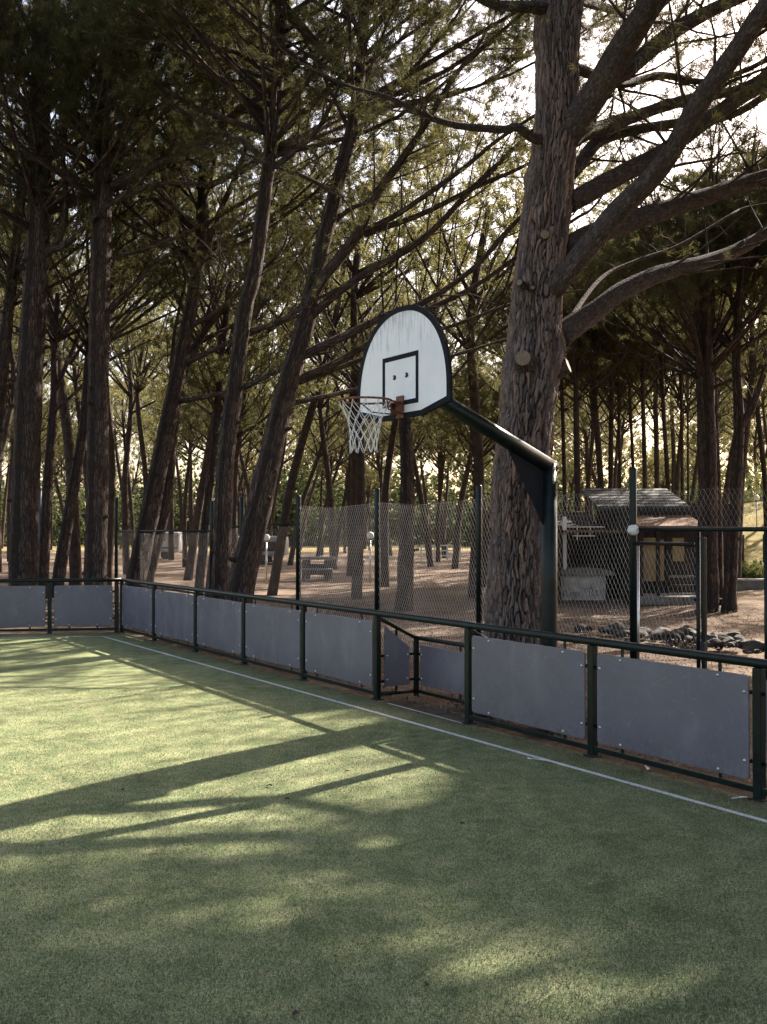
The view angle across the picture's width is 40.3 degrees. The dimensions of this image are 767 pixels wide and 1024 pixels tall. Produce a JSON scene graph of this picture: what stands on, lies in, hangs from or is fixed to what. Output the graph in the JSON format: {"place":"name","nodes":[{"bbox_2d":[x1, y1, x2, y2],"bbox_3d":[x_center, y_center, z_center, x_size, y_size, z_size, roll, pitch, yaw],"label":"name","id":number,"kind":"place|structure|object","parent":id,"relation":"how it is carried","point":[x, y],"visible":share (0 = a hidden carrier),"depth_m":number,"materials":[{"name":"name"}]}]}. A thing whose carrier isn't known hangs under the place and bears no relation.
{"place":"outdoors","nodes":[
{"label":"outdoors","id":0,"kind":"place"},
{"bbox_2d":[0,501,766,797],"bbox_3d":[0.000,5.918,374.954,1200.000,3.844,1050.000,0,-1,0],"label":"ground","id":1,"kind":"structure","parent":0,"point":[753,550],"depth_m":25.30,"materials":[{"name":"brown soil"}]},
{"bbox_2d":[7,364,71,561],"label":"grove pine","id":2,"kind":"object","parent":1,"relation":"on","point":[9,484],"visible":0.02,"depth_m":64.95,"materials":[{"name":"brown wood"}]},
{"bbox_2d":[7,358,82,503],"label":"grove pine","id":3,"kind":"object","parent":1,"relation":"on","point":[46,410],"visible":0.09,"depth_m":53.95,"materials":[{"name":"green plant"}]},
{"bbox_2d":[5,417,86,515],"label":"grove pine","id":4,"kind":"object","parent":1,"relation":"on","point":[58,491],"visible":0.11,"depth_m":74.37,"materials":[{"name":"brown plant"}]},
{"bbox_2d":[0,267,113,458],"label":"grove pine","id":5,"kind":"object","parent":1,"relation":"on","point":[10,401],"visible":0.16,"depth_m":36.40,"materials":[{"name":"green plant"}]},
{"bbox_2d":[41,412,122,492],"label":"grove pine","id":6,"kind":"object","parent":1,"relation":"on","point":[60,450],"visible":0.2,"depth_m":61.43,"materials":[{"name":"green plant"}]},
{"bbox_2d":[0,241,196,500],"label":"grove pine","id":7,"kind":"object","parent":1,"relation":"on","point":[77,403],"visible":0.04,"depth_m":52.46,"materials":[{"name":"green wood"}]},
{"bbox_2d":[0,118,206,598],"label":"pine","id":8,"kind":"object","parent":1,"relation":"on","point":[57,336],"visible":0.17,"depth_m":28.93,"materials":[{"name":"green plant"}]},
{"bbox_2d":[47,368,160,491],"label":"grove pine","id":9,"kind":"object","parent":1,"relation":"on","point":[116,449],"visible":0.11,"depth_m":78.50,"materials":[{"name":"plant"}]},
{"bbox_2d":[0,79,214,584],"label":"grove pine","id":10,"kind":"object","parent":1,"relation":"on","point":[75,565],"visible":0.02,"depth_m":30.89,"materials":[{"name":"plant"}]},
{"bbox_2d":[0,52,215,501],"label":"pine","id":11,"kind":"object","parent":1,"relation":"on","point":[7,318],"visible":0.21,"depth_m":25.99,"materials":[{"name":"green plant"}]},
{"bbox_2d":[65,359,169,548],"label":"grove pine","id":12,"kind":"object","parent":1,"relation":"on","point":[119,422],"visible":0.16,"depth_m":69.87,"materials":[{"name":"green plant"}]},
{"bbox_2d":[3,169,237,584],"bbox_3d":[-9.254,-5.052,36.774,9.908,15.598,9.515,0,-1,18],"label":"grove pine","id":13,"kind":"object","parent":1,"relation":"on","point":[111,513],"visible":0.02,"depth_m":36.87,"materials":[{"name":"brown wood"}]},
{"bbox_2d":[0,91,255,597],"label":"pine","id":14,"kind":"object","parent":1,"relation":"on","point":[71,500],"visible":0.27,"depth_m":27.34,"materials":[{"name":"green plant"}]},
{"bbox_2d":[45,268,211,573],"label":"grove pine","id":15,"kind":"object","parent":1,"relation":"on","point":[130,393],"visible":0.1,"depth_m":48.58,"materials":[{"name":"plant"}]},
{"bbox_2d":[60,263,226,494],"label":"grove pine","id":16,"kind":"object","parent":1,"relation":"on","point":[138,389],"visible":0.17,"depth_m":44.17,"materials":[{"name":"green plant"}]},
{"bbox_2d":[115,433,178,549],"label":"grove pine","id":17,"kind":"object","parent":1,"relation":"on","point":[139,464],"visible":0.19,"depth_m":97.35,"materials":[{"name":"green plant"}]},
{"bbox_2d":[0,0,320,585],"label":"pine","id":18,"kind":"object","parent":1,"relation":"on","point":[23,498],"visible":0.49,"depth_m":23.21,"materials":[{"name":"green plant"}]},
{"bbox_2d":[127,386,193,552],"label":"grove pine","id":19,"kind":"object","parent":1,"relation":"on","point":[180,490],"visible":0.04,"depth_m":84.25,"materials":[{"name":"brown plant"}]},
{"bbox_2d":[126,395,210,532],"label":"grove pine","id":20,"kind":"object","parent":1,"relation":"on","point":[144,420],"visible":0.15,"depth_m":68.12,"materials":[{"name":"green plant"}]},
{"bbox_2d":[0,0,356,584],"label":"pine","id":21,"kind":"object","parent":1,"relation":"on","point":[96,515],"visible":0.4,"depth_m":22.59,"materials":[{"name":"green plant"}]},
{"bbox_2d":[109,361,271,566],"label":"grove pine","id":22,"kind":"object","parent":1,"relation":"on","point":[184,520],"visible":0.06,"depth_m":54.70,"materials":[{"name":"green wood"}]},
{"bbox_2d":[110,301,274,559],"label":"grove pine","id":23,"kind":"object","parent":1,"relation":"on","point":[171,522],"visible":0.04,"depth_m":61.28,"materials":[{"name":"green plant"}]},
{"bbox_2d":[131,357,268,503],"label":"grove pine","id":24,"kind":"object","parent":1,"relation":"on","point":[160,407],"visible":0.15,"depth_m":48.23,"materials":[{"name":"green plant"}]},
{"bbox_2d":[141,361,272,525],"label":"grove pine","id":25,"kind":"object","parent":1,"relation":"on","point":[205,423],"visible":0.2,"depth_m":44.64,"materials":[{"name":"green plant"}]},
{"bbox_2d":[0,0,436,609],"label":"pine","id":26,"kind":"object","parent":1,"relation":"on","point":[182,360],"visible":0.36,"depth_m":24.96,"materials":[{"name":"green plant"}]},
{"bbox_2d":[116,111,349,588],"bbox_3d":[-4.238,-3.696,26.894,6.585,12.515,7.174,0,-1,16],"label":"pine","id":27,"kind":"object","parent":1,"relation":"on","point":[207,325],"visible":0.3,"depth_m":26.40,"materials":[{"name":"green plant"}]},
{"bbox_2d":[120,248,348,580],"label":"grove pine","id":28,"kind":"object","parent":1,"relation":"on","point":[196,521],"visible":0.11,"depth_m":40.67,"materials":[{"name":"plant"}]},
{"bbox_2d":[144,296,337,597],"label":"grove pine","id":29,"kind":"object","parent":1,"relation":"on","point":[215,375],"visible":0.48,"depth_m":28.41,"materials":[{"name":"green plant"}]},
{"bbox_2d":[112,119,394,596],"bbox_3d":[-4.003,-4.090,28.705,6.642,13.308,8.754,1,-1,-43],"label":"pine","id":30,"kind":"object","parent":1,"relation":"on","point":[220,323],"visible":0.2,"depth_m":28.40,"materials":[{"name":"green plant"}]},
{"bbox_2d":[137,123,379,565],"bbox_3d":[-4.625,-5.714,36.528,9.605,16.977,9.684,0,-1,-1],"label":"grove pine","id":31,"kind":"object","parent":1,"relation":"on","point":[235,493],"visible":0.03,"depth_m":36.73,"materials":[{"name":"green plant"}]},
{"bbox_2d":[47,0,532,599],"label":"pine","id":32,"kind":"object","parent":1,"relation":"on","point":[267,114],"visible":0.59,"depth_m":19.12,"materials":[{"name":"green plant"}]},
{"bbox_2d":[245,369,342,557],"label":"grove pine","id":33,"kind":"object","parent":1,"relation":"on","point":[283,462],"visible":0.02,"depth_m":72.65,"materials":[{"name":"plant"}]},
{"bbox_2d":[212,285,389,568],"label":"grove pine","id":34,"kind":"object","parent":1,"relation":"on","point":[322,422],"visible":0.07,"depth_m":49.15,"materials":[{"name":"brown plant"}]},
{"bbox_2d":[285,439,348,543],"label":"grove pine","id":35,"kind":"object","parent":1,"relation":"on","point":[303,471],"visible":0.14,"depth_m":82.04,"materials":[{"name":"green plant"}]},
{"bbox_2d":[301,556,334,580],"bbox_3d":[-2.597,2.196,40.752,1.350,0.890,1.340,0,-1,0],"label":"stone table","id":36,"kind":"object","parent":1,"relation":"on","point":[327,565],"visible":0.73,"depth_m":40.72,"materials":[{"name":"grey stone"}]},
{"bbox_2d":[261,357,376,564],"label":"grove pine","id":37,"kind":"object","parent":1,"relation":"on","point":[328,426],"visible":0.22,"depth_m":54.15,"materials":[{"name":"green plant"}]},
{"bbox_2d":[260,312,378,547],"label":"grove pine","id":38,"kind":"object","parent":1,"relation":"on","point":[348,487],"visible":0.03,"depth_m":57.51,"materials":[{"name":"plant"}]},
{"bbox_2d":[289,427,375,555],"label":"grove pine","id":39,"kind":"object","parent":1,"relation":"on","point":[331,459],"visible":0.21,"depth_m":78.07,"materials":[{"name":"green plant"}]},
{"bbox_2d":[296,385,390,555],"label":"grove pine","id":40,"kind":"object","parent":1,"relation":"on","point":[342,451],"visible":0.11,"depth_m":68.06,"materials":[{"name":"plant"}]},
{"bbox_2d":[218,169,470,595],"bbox_3d":[-1.302,-4.175,33.518,8.515,13.790,7.959,0,-1,2],"label":"grove pine","id":41,"kind":"object","parent":1,"relation":"on","point":[291,483],"visible":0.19,"depth_m":33.34,"materials":[{"name":"green plant"}]},
{"bbox_2d":[296,384,399,560],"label":"grove pine","id":42,"kind":"object","parent":1,"relation":"on","point":[343,505],"visible":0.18,"depth_m":62.49,"materials":[{"name":"plant"}]},
{"bbox_2d":[267,246,458,575],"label":"grove pine","id":43,"kind":"object","parent":1,"relation":"on","point":[352,457],"visible":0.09,"depth_m":41.97,"materials":[{"name":"plant"}]},
{"bbox_2d":[336,461,398,548],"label":"grove pine","id":44,"kind":"object","parent":1,"relation":"on","point":[368,474],"visible":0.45,"depth_m":94.37,"materials":[{"name":"green plant"}]},
{"bbox_2d":[114,467,636,694],"bbox_3d":[-2.026,0.929,18.945,0.163,2.810,17.892,1,-1,-32],"label":"chain link fence","id":45,"kind":"object","parent":1,"relation":"on","point":[632,557],"visible":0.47,"depth_m":15.17,"materials":[{"name":"grey metal"}]},
{"bbox_2d":[234,137,517,610],"bbox_3d":[0.121,-3.376,25.574,7.875,11.639,7.945,0,-1,22],"label":"pine","id":46,"kind":"object","parent":1,"relation":"on","point":[408,486],"visible":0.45,"depth_m":25.64,"materials":[{"name":"green plant"}]},
{"bbox_2d":[1,428,761,546],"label":"distant treeline","id":47,"kind":"object","parent":1,"relation":"on","point":[301,483],"visible":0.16,"depth_m":117.89,"materials":[{"name":"plant"}]},
{"bbox_2d":[235,67,527,598],"bbox_3d":[-0.340,-5.391,30.900,9.561,16.108,9.182,0,-1,22],"label":"grove pine","id":48,"kind":"object","parent":1,"relation":"on","point":[360,454],"visible":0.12,"depth_m":30.88,"materials":[{"name":"green plant"}]},
{"bbox_2d":[0,632,766,1023],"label":"court surface","id":49,"kind":"object","parent":1,"relation":"on","point":[36,664],"visible":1,"depth_m":6.50,"materials":[{"name":"green plastic"}]},
{"bbox_2d":[0,578,120,633],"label":"end barrier","id":50,"kind":"object","parent":49,"relation":"on","point":[74,605],"visible":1,"depth_m":19.79,"materials":[{"name":"grey metal"}]},
{"bbox_2d":[0,687,766,1023],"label":"turf fibres","id":51,"kind":"object","parent":49,"relation":"on","point":[370,969],"visible":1,"depth_m":5.55,"materials":[{"name":"green artificial grass"},{"name":"plastic"}]},
{"bbox_2d":[1,631,766,1023],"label":"needle litter","id":52,"kind":"object","parent":49,"relation":"on","point":[451,741],"visible":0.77,"depth_m":9.07,"materials":[{"name":"brown plant"}]},
{"bbox_2d":[102,636,766,822],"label":"white court line","id":53,"kind":"object","parent":49,"relation":"on","point":[677,796],"visible":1,"depth_m":9.50,"materials":[{"name":"white paint"}]},
{"bbox_2d":[119,578,766,802],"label":"court barrier","id":54,"kind":"object","parent":49,"relation":"on","point":[694,717],"visible":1,"depth_m":9.94,"materials":[{"name":"grey metal"}]},
{"bbox_2d":[145,0,636,603],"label":"pine","id":55,"kind":"object","parent":1,"relation":"on","point":[245,560],"visible":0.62,"depth_m":18.14,"materials":[{"name":"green plant"}]},
{"bbox_2d":[291,243,500,586],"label":"grove pine","id":56,"kind":"object","parent":1,"relation":"on","point":[386,487],"visible":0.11,"depth_m":36.99,"materials":[{"name":"plant"}]},
{"bbox_2d":[345,381,457,566],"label":"grove pine","id":57,"kind":"object","parent":1,"relation":"on","point":[421,498],"visible":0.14,"depth_m":54.38,"materials":[{"name":"brown plant"}]},
{"bbox_2d":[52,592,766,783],"bbox_3d":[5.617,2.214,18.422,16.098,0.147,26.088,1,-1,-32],"label":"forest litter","id":58,"kind":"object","parent":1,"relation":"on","point":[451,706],"visible":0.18,"depth_m":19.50,"materials":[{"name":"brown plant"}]},
{"bbox_2d":[383,369,470,557],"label":"grove pine","id":59,"kind":"object","parent":1,"relation":"on","point":[441,524],"visible":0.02,"depth_m":68.52,"materials":[{"name":"plant"}]},
{"bbox_2d":[396,412,488,561],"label":"grove pine","id":60,"kind":"object","parent":1,"relation":"on","point":[442,477],"visible":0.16,"depth_m":60.69,"materials":[{"name":"plant"}]},
{"bbox_2d":[374,205,515,357],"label":"grove pine","id":61,"kind":"object","parent":1,"relation":"on","point":[462,270],"visible":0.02,"depth_m":44.52,"materials":[{"name":"green plant"}]},
{"bbox_2d":[338,305,559,734],"bbox_3d":[0.574,0.161,9.885,1.458,4.014,2.482,-1,-1,40],"label":"basketball hoop","id":62,"kind":"object","parent":1,"relation":"on","point":[405,369],"visible":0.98,"depth_m":9.63,"materials":[{"name":"green paint"}]},
{"bbox_2d":[161,0,766,644],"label":"pine","id":63,"kind":"object","parent":1,"relation":"on","point":[553,258],"visible":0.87,"depth_m":11.75,"materials":[{"name":"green plant"}]},
{"bbox_2d":[435,434,494,513],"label":"grove pine","id":64,"kind":"object","parent":1,"relation":"on","point":[487,458],"visible":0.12,"depth_m":81.92,"materials":[{"name":"green plant"}]},
{"bbox_2d":[396,365,558,586],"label":"grove pine","id":65,"kind":"object","parent":1,"relation":"on","point":[485,407],"visible":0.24,"depth_m":35.82,"materials":[{"name":"plant"}]},
{"bbox_2d":[412,362,559,568],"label":"grove pine","id":66,"kind":"object","parent":1,"relation":"on","point":[464,485],"visible":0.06,"depth_m":49.00,"materials":[{"name":"green plant"}]},
{"bbox_2d":[332,112,648,598],"bbox_3d":[2.626,-4.016,27.299,8.368,13.262,8.952,0,-1,0],"label":"grove pine","id":67,"kind":"object","parent":1,"relation":"on","point":[477,437],"visible":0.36,"depth_m":27.00,"materials":[{"name":"green plant"}]},
{"bbox_2d":[432,243,585,435],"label":"grove pine","id":68,"kind":"object","parent":1,"relation":"on","point":[491,357],"visible":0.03,"depth_m":40.43,"materials":[{"name":"green plant"}]},
{"bbox_2d":[463,218,664,510],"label":"slim pine","id":69,"kind":"object","parent":1,"relation":"on","point":[563,410],"visible":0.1,"depth_m":35.99,"materials":[{"name":"green plant"}]},
{"bbox_2d":[465,224,684,510],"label":"slim pine","id":70,"kind":"object","parent":1,"relation":"on","point":[576,397],"visible":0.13,"depth_m":32.92,"materials":[{"name":"green plant"}]},
{"bbox_2d":[552,447,607,510],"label":"grove pine","id":71,"kind":"object","parent":1,"relation":"on","point":[570,484],"visible":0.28,"depth_m":96.29,"materials":[{"name":"plant"}]},
{"bbox_2d":[480,247,689,508],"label":"slim pine","id":72,"kind":"object","parent":1,"relation":"on","point":[593,369],"visible":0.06,"depth_m":33.91,"materials":[{"name":"green plant"}]},
{"bbox_2d":[561,566,613,599],"bbox_3d":[5.462,1.983,28.873,1.585,0.940,1.100,0,-1,0],"label":"masonry counter","id":73,"kind":"object","parent":1,"relation":"on","point":[583,570],"visible":0.73,"depth_m":28.42,"materials":[{"name":"paint"}]},
{"bbox_2d":[553,376,623,520],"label":"grove pine","id":74,"kind":"object","parent":1,"relation":"on","point":[586,438],"visible":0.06,"depth_m":65.99,"materials":[{"name":"green plant"}]},
{"bbox_2d":[491,367,689,515],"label":"grove pine","id":75,"kind":"object","parent":1,"relation":"on","point":[589,470],"visible":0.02,"depth_m":49.12,"materials":[{"name":"plant"}]},
{"bbox_2d":[554,417,630,486],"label":"grove pine","id":76,"kind":"object","parent":1,"relation":"on","point":[569,448],"visible":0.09,"depth_m":91.60,"materials":[{"name":"green plant"}]},
{"bbox_2d":[553,409,636,487],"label":"grove pine","id":77,"kind":"object","parent":1,"relation":"on","point":[583,455],"visible":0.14,"depth_m":86.14,"materials":[{"name":"green plant"}]},
{"bbox_2d":[557,383,678,487],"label":"grove pine","id":78,"kind":"object","parent":1,"relation":"on","point":[616,449],"visible":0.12,"depth_m":59.91,"materials":[{"name":"green plant"}]},
{"bbox_2d":[582,420,662,469],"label":"grove pine","id":79,"kind":"object","parent":1,"relation":"on","point":[638,443],"visible":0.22,"depth_m":95.89,"materials":[{"name":"green plant"}]},
{"bbox_2d":[559,300,690,487],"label":"slim pine","id":80,"kind":"object","parent":1,"relation":"on","point":[611,405],"visible":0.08,"depth_m":36.98,"materials":[{"name":"green plant"}]},
{"bbox_2d":[568,325,686,487],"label":"slim pine","id":81,"kind":"object","parent":1,"relation":"on","point":[618,419],"visible":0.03,"depth_m":41.00,"materials":[{"name":"brown plant"}]},
{"bbox_2d":[568,347,695,466],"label":"slim pine","id":82,"kind":"object","parent":1,"relation":"on","point":[630,409],"visible":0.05,"depth_m":39.19,"materials":[{"name":"plant"}]},
{"bbox_2d":[557,488,728,604],"bbox_3d":[7.219,0.854,29.265,5.838,3.190,4.250,0,-1,0],"label":"wooden hut","id":83,"kind":"object","parent":1,"relation":"on","point":[666,536],"visible":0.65,"depth_m":28.75,"materials":[{"name":"brown wood"}]},
{"bbox_2d":[665,531,693,589],"bbox_3d":[8.059,1.127,28.486,0.750,2.000,0.060,0,-1,0],"label":"door","id":84,"kind":"structure","parent":83,"relation":"in","point":[687,535],"depth_m":28.46,"materials":[{"name":"brown wood"}]},
{"bbox_2d":[521,100,766,612],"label":"pine","id":85,"kind":"object","parent":1,"relation":"on","point":[701,340],"visible":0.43,"depth_m":25.21,"materials":[{"name":"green plant"}]},
{"bbox_2d":[567,195,727,487],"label":"slim pine","id":86,"kind":"object","parent":1,"relation":"on","point":[641,395],"visible":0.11,"depth_m":32.99,"materials":[{"name":"green plant"}]},
{"bbox_2d":[565,247,749,501],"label":"slim pine","id":87,"kind":"object","parent":1,"relation":"on","point":[662,395],"visible":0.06,"depth_m":33.97,"materials":[{"name":"green plant"}]},
{"bbox_2d":[621,449,697,492],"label":"grove pine","id":88,"kind":"object","parent":1,"relation":"on","point":[651,471],"visible":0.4,"depth_m":79.40,"materials":[{"name":"plant"}]},
{"bbox_2d":[576,77,766,612],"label":"pine","id":89,"kind":"object","parent":1,"relation":"on","point":[741,418],"visible":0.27,"depth_m":25.10,"materials":[{"name":"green plant"}]},
{"bbox_2d":[590,36,766,315],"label":"pine","id":90,"kind":"object","parent":1,"relation":"on","point":[727,166],"visible":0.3,"depth_m":24.82,"materials":[{"name":"green plant"}]},
{"bbox_2d":[614,362,742,487],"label":"slim pine","id":91,"kind":"object","parent":1,"relation":"on","point":[655,415],"visible":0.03,"depth_m":44.94,"materials":[{"name":"plant"}]},
{"bbox_2d":[613,277,760,499],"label":"slim pine","id":92,"kind":"object","parent":1,"relation":"on","point":[679,396],"visible":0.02,"depth_m":36.01,"materials":[{"name":"plant"}]},
{"bbox_2d":[651,387,733,492],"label":"grove pine","id":93,"kind":"object","parent":1,"relation":"on","point":[693,436],"visible":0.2,"depth_m":74.76,"materials":[{"name":"green plant"}]},
{"bbox_2d":[624,151,766,604],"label":"pine","id":94,"kind":"object","parent":1,"relation":"on","point":[724,300],"visible":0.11,"depth_m":26.53,"materials":[{"name":"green plant"}]},
{"bbox_2d":[633,488,766,684],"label":"gate section","id":95,"kind":"object","parent":1,"relation":"on","point":[701,626],"visible":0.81,"depth_m":10.63,"materials":[{"name":"green paint"}]},
{"bbox_2d":[637,333,764,496],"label":"grove pine","id":96,"kind":"object","parent":1,"relation":"on","point":[677,478],"visible":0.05,"depth_m":46.53,"materials":[{"name":"plant"}]},
{"bbox_2d":[659,418,753,496],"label":"grove pine","id":97,"kind":"object","parent":1,"relation":"on","point":[722,449],"visible":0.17,"depth_m":82.04,"materials":[{"name":"green plant"}]},
{"bbox_2d":[648,263,766,577],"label":"grove pine","id":98,"kind":"object","parent":1,"relation":"on","point":[753,362],"visible":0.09,"depth_m":32.24,"materials":[{"name":"plant"}]},
{"bbox_2d":[666,303,763,503],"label":"slim pine","id":99,"kind":"object","parent":1,"relation":"on","point":[686,394],"visible":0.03,"depth_m":40.02,"materials":[{"name":"plant"}]},
{"bbox_2d":[665,371,766,503],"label":"grove pine","id":100,"kind":"object","parent":1,"relation":"on","point":[696,462],"visible":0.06,"depth_m":62.58,"materials":[{"name":"green plant"}]},
{"bbox_2d":[686,266,766,503],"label":"grove pine","id":101,"kind":"object","parent":1,"relation":"on","point":[725,499],"visible":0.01,"depth_m":49.57,"materials":[{"name":"brown wood"}]},
{"bbox_2d":[721,458,766,500],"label":"bush","id":102,"kind":"object","parent":1,"relation":"on","point":[754,484],"visible":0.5,"depth_m":55.87,"materials":[{"name":"green plant"}]},
{"bbox_2d":[722,266,766,526],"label":"pine","id":103,"kind":"object","parent":1,"relation":"on","point":[757,411],"visible":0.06,"depth_m":37.97,"materials":[{"name":"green plant"}]},
{"bbox_2d":[0,0,766,526],"label":"sky","id":104,"kind":"structure","parent":0,"point":[531,68],"materials":[{"name":"white"}]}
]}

